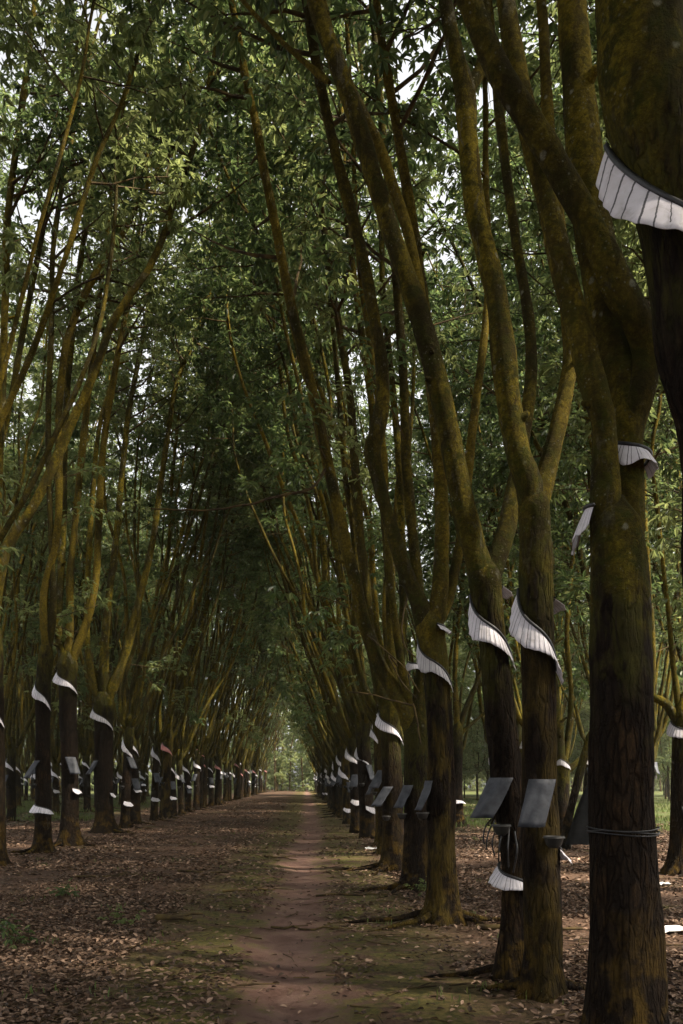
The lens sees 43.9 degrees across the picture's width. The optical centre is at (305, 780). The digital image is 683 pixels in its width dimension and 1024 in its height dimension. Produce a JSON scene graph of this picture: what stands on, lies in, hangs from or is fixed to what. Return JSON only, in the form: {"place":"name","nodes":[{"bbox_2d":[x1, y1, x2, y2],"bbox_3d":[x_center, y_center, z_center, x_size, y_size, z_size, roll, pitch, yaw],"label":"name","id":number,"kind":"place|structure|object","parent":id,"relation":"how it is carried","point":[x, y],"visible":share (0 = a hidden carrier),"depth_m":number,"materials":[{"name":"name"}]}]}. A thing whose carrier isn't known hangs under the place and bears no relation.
{"place":"outdoors","nodes":[
{"label":"outdoors","id":0,"kind":"place"},
{"bbox_2d":[2,796,669,1003],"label":"grass","id":1,"kind":"structure","parent":0,"point":[116,805],"depth_m":34.24,"materials":[{"name":"green plant"}]},
{"bbox_2d":[0,0,673,787],"label":"sky","id":2,"kind":"structure","parent":0,"point":[405,93],"materials":[{"name":"white"}]},
{"bbox_2d":[0,788,682,1023],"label":"ground","id":3,"kind":"structure","parent":0,"point":[280,942],"depth_m":9.04,"materials":[{"name":"soil"}]},
{"bbox_2d":[0,3,36,107],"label":"rubber tree","id":4,"kind":"object","parent":3,"relation":"on","point":[11,45],"visible":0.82,"depth_m":13.55,"materials":[{"name":"green plant"}]},
{"bbox_2d":[0,914,38,949],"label":"weed","id":5,"kind":"object","parent":3,"relation":"on","point":[11,941],"visible":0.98,"depth_m":8.39,"materials":[{"name":"green plant"}]},
{"bbox_2d":[0,39,45,346],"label":"rubber tree","id":6,"kind":"object","parent":3,"relation":"on","point":[4,110],"visible":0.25,"depth_m":21.63,"materials":[{"name":"green plant"}]},
{"bbox_2d":[0,79,64,207],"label":"rubber tree","id":7,"kind":"object","parent":3,"relation":"on","point":[11,108],"visible":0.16,"depth_m":28.56,"materials":[{"name":"green plant"}]},
{"bbox_2d":[0,213,92,685],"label":"rubber tree","id":8,"kind":"object","parent":3,"relation":"on","point":[35,456],"visible":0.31,"depth_m":29.25,"materials":[{"name":"green plant"}]},
{"bbox_2d":[0,422,107,808],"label":"rubber tree","id":9,"kind":"object","parent":3,"relation":"on","point":[15,703],"visible":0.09,"depth_m":47.71,"materials":[{"name":"green plant"}]},
{"bbox_2d":[0,129,112,524],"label":"rubber tree","id":10,"kind":"object","parent":3,"relation":"on","point":[40,427],"visible":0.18,"depth_m":24.73,"materials":[{"name":"green plant"}]},
{"bbox_2d":[1,380,121,815],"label":"rubber tree","id":11,"kind":"object","parent":3,"relation":"on","point":[55,760],"visible":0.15,"depth_m":40.64,"materials":[{"name":"green plant"}]},
{"bbox_2d":[3,401,121,807],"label":"rubber tree","id":12,"kind":"object","parent":3,"relation":"on","point":[21,708],"visible":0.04,"depth_m":50.88,"materials":[{"name":"green plant"}]},
{"bbox_2d":[3,321,146,818],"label":"rubber tree","id":13,"kind":"object","parent":3,"relation":"on","point":[26,673],"visible":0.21,"depth_m":37.37,"materials":[{"name":"green plant"}]},
{"bbox_2d":[0,243,150,735],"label":"rubber tree","id":14,"kind":"object","parent":3,"relation":"on","point":[17,633],"visible":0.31,"depth_m":31.58,"materials":[{"name":"green plant"}]},
{"bbox_2d":[1,132,185,821],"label":"rubber tree","id":15,"kind":"object","parent":3,"relation":"on","point":[11,746],"visible":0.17,"depth_m":34.46,"materials":[{"name":"green plant"}]},
{"bbox_2d":[36,448,159,805],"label":"rubber tree","id":16,"kind":"object","parent":3,"relation":"on","point":[119,758],"visible":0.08,"depth_m":53.40,"materials":[{"name":"green plant"}]},
{"bbox_2d":[10,339,195,812],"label":"rubber tree","id":17,"kind":"object","parent":3,"relation":"on","point":[85,745],"visible":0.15,"depth_m":43.71,"materials":[{"name":"green plant"}]},
{"bbox_2d":[12,338,195,808],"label":"rubber tree","id":18,"kind":"object","parent":3,"relation":"on","point":[114,635],"visible":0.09,"depth_m":47.72,"materials":[{"name":"green plant"}]},
{"bbox_2d":[0,0,225,615],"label":"rubber tree","id":19,"kind":"object","parent":3,"relation":"on","point":[120,114],"visible":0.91,"depth_m":14.22,"materials":[{"name":"green plant"}]},
{"bbox_2d":[2,0,225,846],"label":"rubber tree","id":20,"kind":"object","parent":3,"relation":"on","point":[68,647],"visible":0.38,"depth_m":21.61,"materials":[{"name":"green plant"}]},
{"bbox_2d":[79,511,179,804],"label":"rubber tree","id":21,"kind":"object","parent":3,"relation":"on","point":[143,767],"visible":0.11,"depth_m":59.27,"materials":[{"name":"green plant"}]},
{"bbox_2d":[91,478,183,801],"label":"rubber tree","id":22,"kind":"object","parent":3,"relation":"on","point":[131,670],"visible":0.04,"depth_m":63.03,"materials":[{"name":"green plant"}]},
{"bbox_2d":[0,0,282,855],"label":"rubber tree","id":23,"kind":"object","parent":3,"relation":"on","point":[41,808],"visible":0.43,"depth_m":19.44,"materials":[{"name":"green plant"}]},
{"bbox_2d":[0,0,303,865],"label":"rubber tree","id":24,"kind":"object","parent":3,"relation":"on","point":[44,100],"visible":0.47,"depth_m":16.55,"materials":[{"name":"green plant"}]},
{"bbox_2d":[91,446,212,808],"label":"rubber tree","id":25,"kind":"object","parent":3,"relation":"on","point":[115,749],"visible":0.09,"depth_m":49.70,"materials":[{"name":"green plant"}]},
{"bbox_2d":[107,479,200,766],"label":"rubber tree","id":26,"kind":"object","parent":3,"relation":"on","point":[142,749],"visible":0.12,"depth_m":56.28,"materials":[{"name":"green plant"}]},
{"bbox_2d":[99,490,214,801],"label":"rubber tree","id":27,"kind":"object","parent":3,"relation":"on","point":[161,761],"visible":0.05,"depth_m":65.83,"materials":[{"name":"green plant"}]},
{"bbox_2d":[24,103,299,833],"bbox_3d":[-4.266,-10.248,27.193,8.799,23.978,4.622,0,0,0],"label":"rubber tree","id":28,"kind":"object","parent":3,"relation":"on","point":[104,689],"visible":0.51,"depth_m":26.91,"materials":[{"name":"green plant"}]},
{"bbox_2d":[53,161,301,824],"bbox_3d":[-4.004,-11.737,32.276,8.714,26.970,10.297,0,0,26],"label":"rubber tree","id":29,"kind":"object","parent":3,"relation":"on","point":[135,809],"visible":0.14,"depth_m":31.21,"materials":[{"name":"green plant"}]},
{"bbox_2d":[155,912,202,920],"bbox_3d":[-1.514,1.625,10.063,0.571,0.105,0.223,0,0,0],"label":"fallen branch","id":30,"kind":"object","parent":3,"relation":"on","point":[158,917],"visible":0.98,"depth_m":10.03,"materials":[{"name":"brown wood"}]},
{"bbox_2d":[53,79,308,828],"bbox_3d":[-3.272,-10.398,29.913,8.796,24.292,7.768,0,0,28],"label":"rubber tree","id":31,"kind":"object","parent":3,"relation":"on","point":[130,723],"visible":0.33,"depth_m":29.38,"materials":[{"name":"green plant"}]},
{"bbox_2d":[123,342,271,815],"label":"rubber tree","id":32,"kind":"object","parent":3,"relation":"on","point":[176,741],"visible":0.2,"depth_m":38.28,"materials":[{"name":"green plant"}]},
{"bbox_2d":[137,251,257,818],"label":"rubber tree","id":33,"kind":"object","parent":3,"relation":"on","point":[165,778],"visible":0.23,"depth_m":37.14,"materials":[{"name":"green plant"}]},
{"bbox_2d":[98,319,298,820],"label":"rubber tree","id":34,"kind":"object","parent":3,"relation":"on","point":[157,739],"visible":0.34,"depth_m":34.63,"materials":[{"name":"green plant"}]},
{"bbox_2d":[140,396,282,812],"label":"rubber tree","id":35,"kind":"object","parent":3,"relation":"on","point":[187,786],"visible":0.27,"depth_m":43.78,"materials":[{"name":"green plant"}]},
{"bbox_2d":[171,438,269,805],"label":"rubber tree","id":36,"kind":"object","parent":3,"relation":"on","point":[211,801],"visible":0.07,"depth_m":54.81,"materials":[{"name":"green plant"}]},
{"bbox_2d":[162,414,286,814],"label":"rubber tree","id":37,"kind":"object","parent":3,"relation":"on","point":[180,755],"visible":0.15,"depth_m":41.46,"materials":[{"name":"green plant"}]},
{"bbox_2d":[182,446,273,807],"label":"rubber tree","id":38,"kind":"object","parent":3,"relation":"on","point":[202,758],"visible":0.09,"depth_m":50.77,"materials":[{"name":"green plant"}]},
{"bbox_2d":[183,485,282,807],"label":"rubber tree","id":39,"kind":"object","parent":3,"relation":"on","point":[205,772],"visible":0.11,"depth_m":52.85,"materials":[{"name":"green plant"}]},
{"bbox_2d":[172,365,297,809],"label":"rubber tree","id":40,"kind":"object","parent":3,"relation":"on","point":[196,756],"visible":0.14,"depth_m":47.76,"materials":[{"name":"green plant"}]},
{"bbox_2d":[211,551,272,801],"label":"rubber tree","id":41,"kind":"object","parent":3,"relation":"on","point":[225,762],"visible":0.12,"depth_m":67.13,"materials":[{"name":"green plant"}]},
{"bbox_2d":[201,578,295,802],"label":"rubber tree","id":42,"kind":"object","parent":3,"relation":"on","point":[258,680],"visible":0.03,"depth_m":63.39,"materials":[{"name":"green plant"}]},
{"bbox_2d":[226,611,276,799],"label":"rubber tree","id":43,"kind":"object","parent":3,"relation":"on","point":[236,779],"visible":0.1,"depth_m":73.90,"materials":[{"name":"green plant"}]},
{"bbox_2d":[225,597,278,797],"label":"rubber tree","id":44,"kind":"object","parent":3,"relation":"on","point":[251,738],"visible":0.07,"depth_m":79.62,"materials":[{"name":"green plant"}]},
{"bbox_2d":[209,510,295,804],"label":"rubber tree","id":45,"kind":"object","parent":3,"relation":"on","point":[218,757],"visible":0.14,"depth_m":57.72,"materials":[{"name":"green plant"}]},
{"bbox_2d":[222,629,284,799],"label":"rubber tree","id":46,"kind":"object","parent":3,"relation":"on","point":[254,655],"visible":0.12,"depth_m":72.20,"materials":[{"name":"green plant"}]},
{"bbox_2d":[228,647,278,783],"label":"rubber tree","id":47,"kind":"object","parent":3,"relation":"on","point":[233,767],"visible":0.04,"depth_m":77.04,"materials":[{"name":"green plant"}]},
{"bbox_2d":[230,581,280,795],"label":"rubber tree","id":48,"kind":"object","parent":3,"relation":"on","point":[248,784],"visible":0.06,"depth_m":90.23,"materials":[{"name":"green plant"}]},
{"bbox_2d":[203,470,313,803],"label":"rubber tree","id":49,"kind":"object","parent":3,"relation":"on","point":[253,727],"visible":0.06,"depth_m":61.45,"materials":[{"name":"green plant"}]},
{"bbox_2d":[237,646,283,797],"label":"rubber tree","id":50,"kind":"object","parent":3,"relation":"on","point":[243,763],"visible":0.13,"depth_m":81.82,"materials":[{"name":"green plant"}]},
{"bbox_2d":[243,652,279,796],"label":"rubber tree","id":51,"kind":"object","parent":3,"relation":"on","point":[245,775],"visible":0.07,"depth_m":85.14,"materials":[{"name":"green plant"}]},
{"bbox_2d":[221,581,304,800],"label":"rubber tree","id":52,"kind":"object","parent":3,"relation":"on","point":[244,723],"visible":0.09,"depth_m":69.21,"materials":[{"name":"green plant"}]},
{"bbox_2d":[126,2,426,838],"bbox_3d":[0.343,-10.529,24.375,7.238,24.563,10.213,0,0,40],"label":"rubber tree","id":53,"kind":"object","parent":3,"relation":"on","point":[360,720],"visible":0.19,"depth_m":23.37,"materials":[{"name":"green plant"}]},
{"bbox_2d":[189,327,364,814],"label":"rubber tree","id":54,"kind":"object","parent":3,"relation":"on","point":[331,751],"visible":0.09,"depth_m":40.41,"materials":[{"name":"green plant"}]},
{"bbox_2d":[168,187,395,832],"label":"rubber tree","id":55,"kind":"object","parent":3,"relation":"on","point":[352,760],"visible":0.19,"depth_m":26.97,"materials":[{"name":"green plant"}]},
{"bbox_2d":[98,0,466,854],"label":"rubber tree","id":56,"kind":"object","parent":3,"relation":"on","point":[232,134],"visible":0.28,"depth_m":17.98,"materials":[{"name":"green plant"}]},
{"bbox_2d":[189,278,382,823],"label":"rubber tree","id":57,"kind":"object","parent":3,"relation":"on","point":[344,772],"visible":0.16,"depth_m":32.07,"materials":[{"name":"green plant"}]},
{"bbox_2d":[189,333,382,819],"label":"rubber tree","id":58,"kind":"object","parent":3,"relation":"on","point":[299,614],"visible":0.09,"depth_m":35.82,"materials":[{"name":"green plant"}]},
{"bbox_2d":[239,516,335,805],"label":"rubber tree","id":59,"kind":"object","parent":3,"relation":"on","point":[271,619],"visible":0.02,"depth_m":54.58,"materials":[{"name":"green plant"}]},
{"bbox_2d":[233,495,349,809],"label":"rubber tree","id":60,"kind":"object","parent":3,"relation":"on","point":[325,754],"visible":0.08,"depth_m":49.38,"materials":[{"name":"green plant"}]},
{"bbox_2d":[204,368,381,817],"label":"rubber tree","id":61,"kind":"object","parent":3,"relation":"on","point":[339,814],"visible":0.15,"depth_m":38.42,"materials":[{"name":"green plant"}]},
{"bbox_2d":[250,516,335,806],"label":"rubber tree","id":62,"kind":"object","parent":3,"relation":"on","point":[315,733],"visible":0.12,"depth_m":52.68,"materials":[{"name":"green plant"}]},
{"bbox_2d":[263,620,323,796],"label":"rubber tree","id":63,"kind":"object","parent":3,"relation":"on","point":[316,765],"visible":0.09,"depth_m":83.93,"materials":[{"name":"green plant"}]},
{"bbox_2d":[126,12,474,845],"bbox_3d":[-0.489,-9.300,21.592,9.582,22.085,6.588,0,0,5],"label":"rubber tree","id":64,"kind":"object","parent":3,"relation":"on","point":[292,362],"visible":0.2,"depth_m":21.39,"materials":[{"name":"green plant"}]},
{"bbox_2d":[122,0,479,898],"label":"rubber tree","id":65,"kind":"object","parent":3,"relation":"on","point":[410,710],"visible":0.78,"depth_m":12.83,"materials":[{"name":"green plant"}]},
{"bbox_2d":[177,222,424,826],"bbox_3d":[-0.453,-9.539,30.846,9.990,22.562,5.935,0,0,7],"label":"rubber tree","id":66,"kind":"object","parent":3,"relation":"on","point":[242,462],"visible":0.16,"depth_m":30.15,"materials":[{"name":"green plant"}]},
{"bbox_2d":[209,354,397,812],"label":"rubber tree","id":67,"kind":"object","parent":3,"relation":"on","point":[300,716],"visible":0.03,"depth_m":44.66,"materials":[{"name":"green plant"}]},
{"bbox_2d":[20,0,587,981],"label":"rubber tree","id":68,"kind":"object","parent":3,"relation":"on","point":[500,798],"visible":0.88,"depth_m":6.91,"materials":[{"name":"brown plant"}]},
{"bbox_2d":[224,381,383,810],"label":"rubber tree","id":69,"kind":"object","parent":3,"relation":"on","point":[315,683],"visible":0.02,"depth_m":46.63,"materials":[{"name":"green plant"}]},
{"bbox_2d":[5,676,670,791],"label":"wood","id":70,"kind":"object","parent":3,"relation":"on","point":[281,766],"visible":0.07,"depth_m":137.19,"materials":[{"name":"green plant"}]},
{"bbox_2d":[0,799,682,1023],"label":"leaf litter","id":71,"kind":"object","parent":3,"relation":"on","point":[90,950],"visible":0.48,"depth_m":10.30,"materials":[{"name":"brown plant"}]},
{"bbox_2d":[2,829,682,1023],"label":"twig litter","id":72,"kind":"object","parent":3,"relation":"on","point":[410,987],"visible":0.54,"depth_m":9.01,"materials":[{"name":"brown plant"}]},
{"bbox_2d":[219,0,483,875],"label":"rubber tree","id":73,"kind":"object","parent":3,"relation":"on","point":[387,722],"visible":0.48,"depth_m":15.68,"materials":[{"name":"green plant"}]},
{"bbox_2d":[112,0,596,931],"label":"rubber tree","id":74,"kind":"object","parent":3,"relation":"on","point":[442,904],"visible":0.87,"depth_m":9.95,"materials":[{"name":"green plant"}]},
{"bbox_2d":[331,385,450,743],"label":"rubber tree","id":75,"kind":"object","parent":3,"relation":"on","point":[407,654],"depth_m":54.66,"materials":[{"name":"green plant"}]},
{"bbox_2d":[338,361,465,697],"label":"rubber tree","id":76,"kind":"object","parent":3,"relation":"on","point":[413,671],"visible":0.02,"depth_m":47.22,"materials":[{"name":"green plant"}]},
{"bbox_2d":[301,131,589,748],"bbox_3d":[4.510,-10.293,27.981,10.150,24.084,7.693,0,0,5],"label":"rubber tree","id":77,"kind":"object","parent":3,"relation":"on","point":[423,432],"visible":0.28,"depth_m":26.93,"materials":[{"name":"green plant"}]},
{"bbox_2d":[356,268,554,815],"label":"rubber tree","id":78,"kind":"object","parent":3,"relation":"on","point":[450,654],"visible":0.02,"depth_m":40.13,"materials":[{"name":"green plant"}]},
{"bbox_2d":[444,622,480,783],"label":"young rubber tree","id":79,"kind":"object","parent":3,"relation":"on","point":[465,762],"visible":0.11,"depth_m":62.03,"materials":[{"name":"green plant"}]},
{"bbox_2d":[445,620,489,800],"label":"young rubber tree","id":80,"kind":"object","parent":3,"relation":"on","point":[484,763],"visible":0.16,"depth_m":67.47,"materials":[{"name":"green plant"}]},
{"bbox_2d":[363,199,576,825],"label":"rubber tree","id":81,"kind":"object","parent":3,"relation":"on","point":[480,702],"visible":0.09,"depth_m":31.59,"materials":[{"name":"green plant"}]},
{"bbox_2d":[452,574,520,757],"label":"young rubber tree","id":82,"kind":"object","parent":3,"relation":"on","point":[477,709],"visible":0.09,"depth_m":61.99,"materials":[{"name":"green plant"}]},
{"bbox_2d":[392,372,587,709],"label":"rubber tree","id":83,"kind":"object","parent":3,"relation":"on","point":[475,699],"depth_m":43.97,"materials":[{"name":"green plant"}]},
{"bbox_2d":[409,232,589,827],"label":"rubber tree","id":84,"kind":"object","parent":3,"relation":"on","point":[459,730],"visible":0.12,"depth_m":29.90,"materials":[{"name":"green plant"}]},
{"bbox_2d":[321,3,682,691],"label":"rubber tree","id":85,"kind":"object","parent":3,"relation":"on","point":[538,441],"visible":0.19,"depth_m":19.17,"materials":[{"name":"green plant"}]},
{"bbox_2d":[438,0,585,1003],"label":"rubber tree","id":86,"kind":"object","parent":3,"relation":"on","point":[536,606],"visible":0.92,"depth_m":6.38,"materials":[{"name":"brown plant"}]},
{"bbox_2d":[440,294,589,791],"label":"rubber tree","id":87,"kind":"object","parent":3,"relation":"on","point":[580,730],"visible":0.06,"depth_m":36.15,"materials":[{"name":"green plant"}]},
{"bbox_2d":[403,0,682,876],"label":"rubber tree","id":88,"kind":"object","parent":3,"relation":"on","point":[673,864],"visible":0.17,"depth_m":14.96,"materials":[{"name":"green plant"}]},
{"bbox_2d":[503,473,589,758],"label":"rubber tree","id":89,"kind":"object","parent":3,"relation":"on","point":[563,701],"visible":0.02,"depth_m":57.84,"materials":[{"name":"green plant"}]},
{"bbox_2d":[512,438,589,703],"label":"rubber tree","id":90,"kind":"object","parent":3,"relation":"on","point":[561,624],"visible":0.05,"depth_m":43.64,"materials":[{"name":"green plant"}]},
{"bbox_2d":[444,129,677,835],"bbox_3d":[6.841,-8.181,22.387,6.168,19.807,4.951,0,0,0],"label":"rubber tree","id":91,"kind":"object","parent":3,"relation":"on","point":[564,768],"visible":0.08,"depth_m":22.42,"materials":[{"name":"green plant"}]},
{"bbox_2d":[455,0,669,1023],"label":"rubber tree","id":92,"kind":"object","parent":3,"relation":"on","point":[607,322],"visible":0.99,"depth_m":4.99,"materials":[{"name":"brown plant"}]},
{"bbox_2d":[450,120,682,669],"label":"rubber tree","id":93,"kind":"object","parent":3,"relation":"on","point":[657,576],"visible":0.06,"depth_m":25.89,"materials":[{"name":"green plant"}]},
{"bbox_2d":[461,0,682,649],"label":"rubber tree","id":94,"kind":"object","parent":3,"relation":"on","point":[666,520],"visible":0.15,"depth_m":14.11,"materials":[{"name":"green plant"}]},
{"bbox_2d":[558,597,589,768],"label":"young rubber tree","id":95,"kind":"object","parent":3,"relation":"on","point":[588,720],"visible":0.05,"depth_m":60.59,"materials":[{"name":"green plant"}]},
{"bbox_2d":[560,735,588,848],"bbox_3d":[6.533,0.303,20.517,0.793,2.838,0.356,0,0,0],"label":"dead stem","id":96,"kind":"object","parent":3,"relation":"on","point":[575,790],"visible":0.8,"depth_m":20.42,"materials":[{"name":"brown wood"}]},
{"bbox_2d":[565,785,588,844],"bbox_3d":[6.801,0.816,20.182,1.153,1.420,0.298,0,0,0],"label":"black sheet","id":97,"kind":"object","parent":96,"relation":"hanging from","point":[578,834],"visible":0.45,"depth_m":20.18,"materials":[{"name":"black plastic"}]},
{"bbox_2d":[485,186,680,686],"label":"rubber tree","id":98,"kind":"object","parent":3,"relation":"on","point":[582,656],"visible":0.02,"depth_m":33.44,"materials":[{"name":"green plant"}]},
{"bbox_2d":[499,189,682,826],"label":"rubber tree","id":99,"kind":"object","parent":3,"relation":"on","point":[658,731],"visible":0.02,"depth_m":29.86,"materials":[{"name":"green plant"}]},
{"bbox_2d":[524,10,680,560],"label":"rubber tree","id":100,"kind":"object","parent":3,"relation":"on","point":[558,123],"visible":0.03,"depth_m":14.23,"materials":[{"name":"green plant"}]},
{"bbox_2d":[527,230,682,825],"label":"rubber tree","id":101,"kind":"object","parent":3,"relation":"on","point":[666,718],"visible":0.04,"depth_m":30.14,"materials":[{"name":"green plant"}]},
{"bbox_2d":[553,37,681,502],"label":"rubber tree","id":102,"kind":"object","parent":3,"relation":"on","point":[676,475],"visible":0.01,"depth_m":19.89,"materials":[{"name":"green plant"}]},
{"bbox_2d":[595,0,682,586],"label":"rubber tree","id":103,"kind":"object","parent":3,"relation":"on","point":[639,182],"visible":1,"depth_m":3.49,"materials":[{"name":"brown plant"}]},
{"bbox_2d":[614,221,682,645],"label":"rubber tree","id":104,"kind":"object","parent":3,"relation":"on","point":[670,552],"visible":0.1,"depth_m":22.61,"materials":[{"name":"green plant"}]},
{"bbox_2d":[654,620,682,772],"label":"young rubber tree","id":105,"kind":"object","parent":3,"relation":"on","point":[669,742],"visible":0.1,"depth_m":61.16,"materials":[{"name":"green plant"}]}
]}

